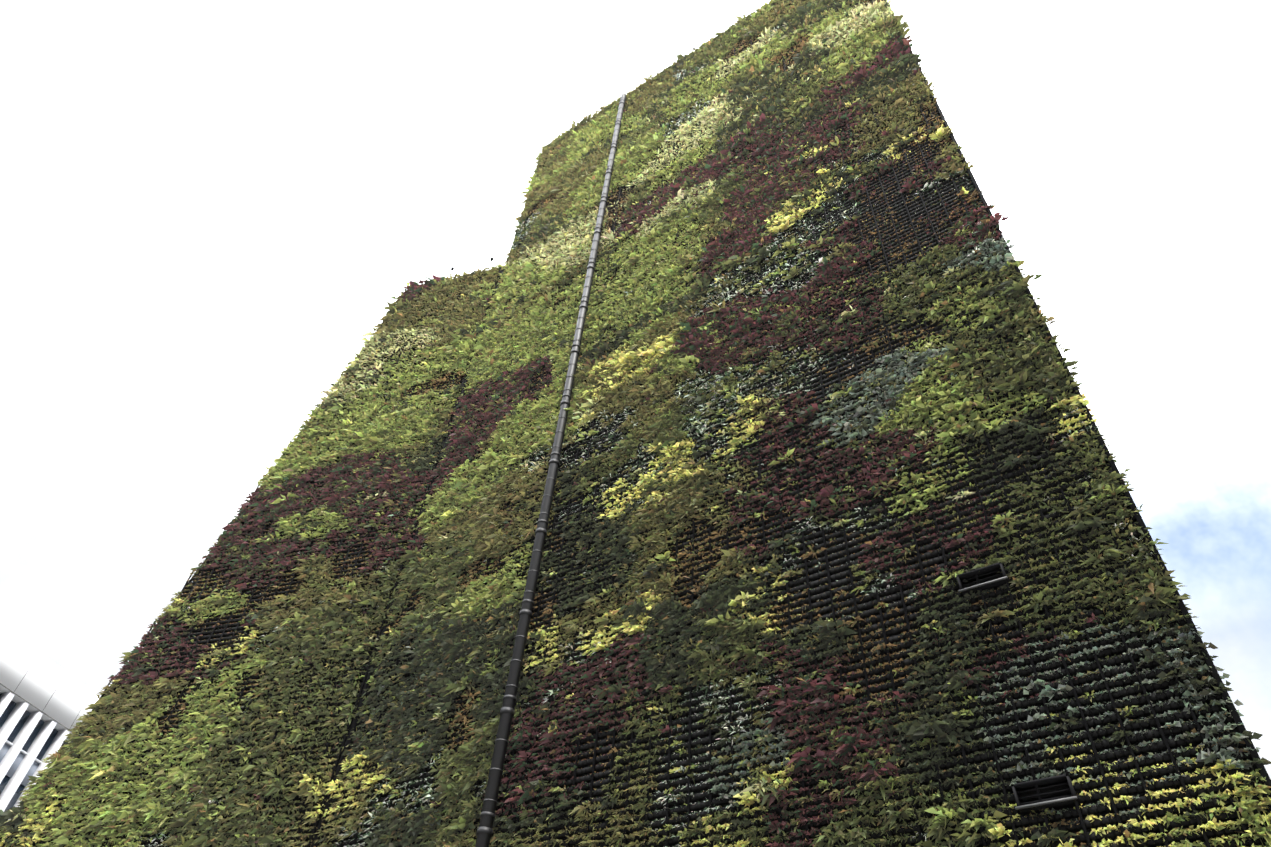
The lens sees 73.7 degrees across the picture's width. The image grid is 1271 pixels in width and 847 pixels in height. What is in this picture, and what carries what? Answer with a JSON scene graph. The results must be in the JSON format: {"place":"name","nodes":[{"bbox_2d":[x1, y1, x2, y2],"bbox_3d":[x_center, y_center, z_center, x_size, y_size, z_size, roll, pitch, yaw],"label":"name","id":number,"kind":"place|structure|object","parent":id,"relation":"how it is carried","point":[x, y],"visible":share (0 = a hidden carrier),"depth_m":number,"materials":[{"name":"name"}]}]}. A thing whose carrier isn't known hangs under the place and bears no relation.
{"place":"outdoors","nodes":[
{"label":"outdoors","id":0,"kind":"place"},
{"bbox_2d":[0,624,99,733],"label":"roof fascia","id":1,"kind":"structure","parent":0,"point":[40,681],"depth_m":34.15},
{"bbox_2d":[0,743,38,785],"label":"office block spandrels","id":2,"kind":"object","parent":1,"relation":"attached to","point":[16,763],"depth_m":33.05,"materials":[{"name":"glass"}]},
{"bbox_2d":[0,693,68,812],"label":"windows","id":3,"kind":"structure","parent":1,"relation":"attached to","point":[15,732],"depth_m":33.37,"materials":[{"name":"glass"}]},
{"bbox_2d":[0,692,69,819],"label":"facade fins","id":4,"kind":"object","parent":1,"relation":"attached to","point":[17,745],"visible":0.21,"depth_m":33.07,"materials":[{"name":"white metal"}]},
{"bbox_2d":[0,632,91,731],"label":"panel joints","id":5,"kind":"object","parent":1,"relation":"attached to","point":[46,704],"visible":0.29,"depth_m":33.96,"materials":[{"name":"grey metal"}]},
{"bbox_2d":[0,0,1270,778],"label":"sky","id":6,"kind":"structure","parent":0,"point":[207,207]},
{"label":"backing","id":7,"kind":"object","parent":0,"visible":0},
{"bbox_2d":[449,15,744,276],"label":"parapet anchor posts","id":8,"kind":"object","parent":7,"relation":"attached to","point":[452,268],"visible":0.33,"depth_m":31.25,"materials":[{"name":"black metal"}]},
{"label":"ground","id":9,"kind":"structure","parent":0,"visible":0},
{"bbox_3d":[1.868,3.632,25.254,21.313,36.100,14.876,-24,-54,25],"label":"host building","id":10,"kind":"object","parent":9,"relation":"on","visible":0},
{"bbox_2d":[0,0,1270,846],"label":"trays","id":11,"kind":"object","parent":10,"relation":"attached to","point":[984,573],"visible":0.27,"depth_m":13.20,"materials":[{"name":"black"}]},
{"bbox_2d":[0,0,1270,846],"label":"plants","id":12,"kind":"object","parent":11,"relation":"attached to","point":[498,342],"depth_m":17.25,"materials":[{"name":"green plant"}]},
{"bbox_2d":[958,576,1077,809],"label":"vent lips","id":13,"kind":"object","parent":11,"relation":"attached to","point":[1039,803],"visible":1,"depth_m":9.13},
{"bbox_2d":[371,19,1270,846],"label":"backing","id":14,"kind":"object","parent":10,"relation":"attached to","point":[987,579],"depth_m":9.44,"materials":[{"name":"black fabric"}]},
{"bbox_2d":[475,93,625,846],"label":"down pipe","id":15,"kind":"object","parent":14,"relation":"attached to","point":[487,818],"visible":1,"depth_m":17.07,"materials":[{"name":"black plastic"}]}
]}

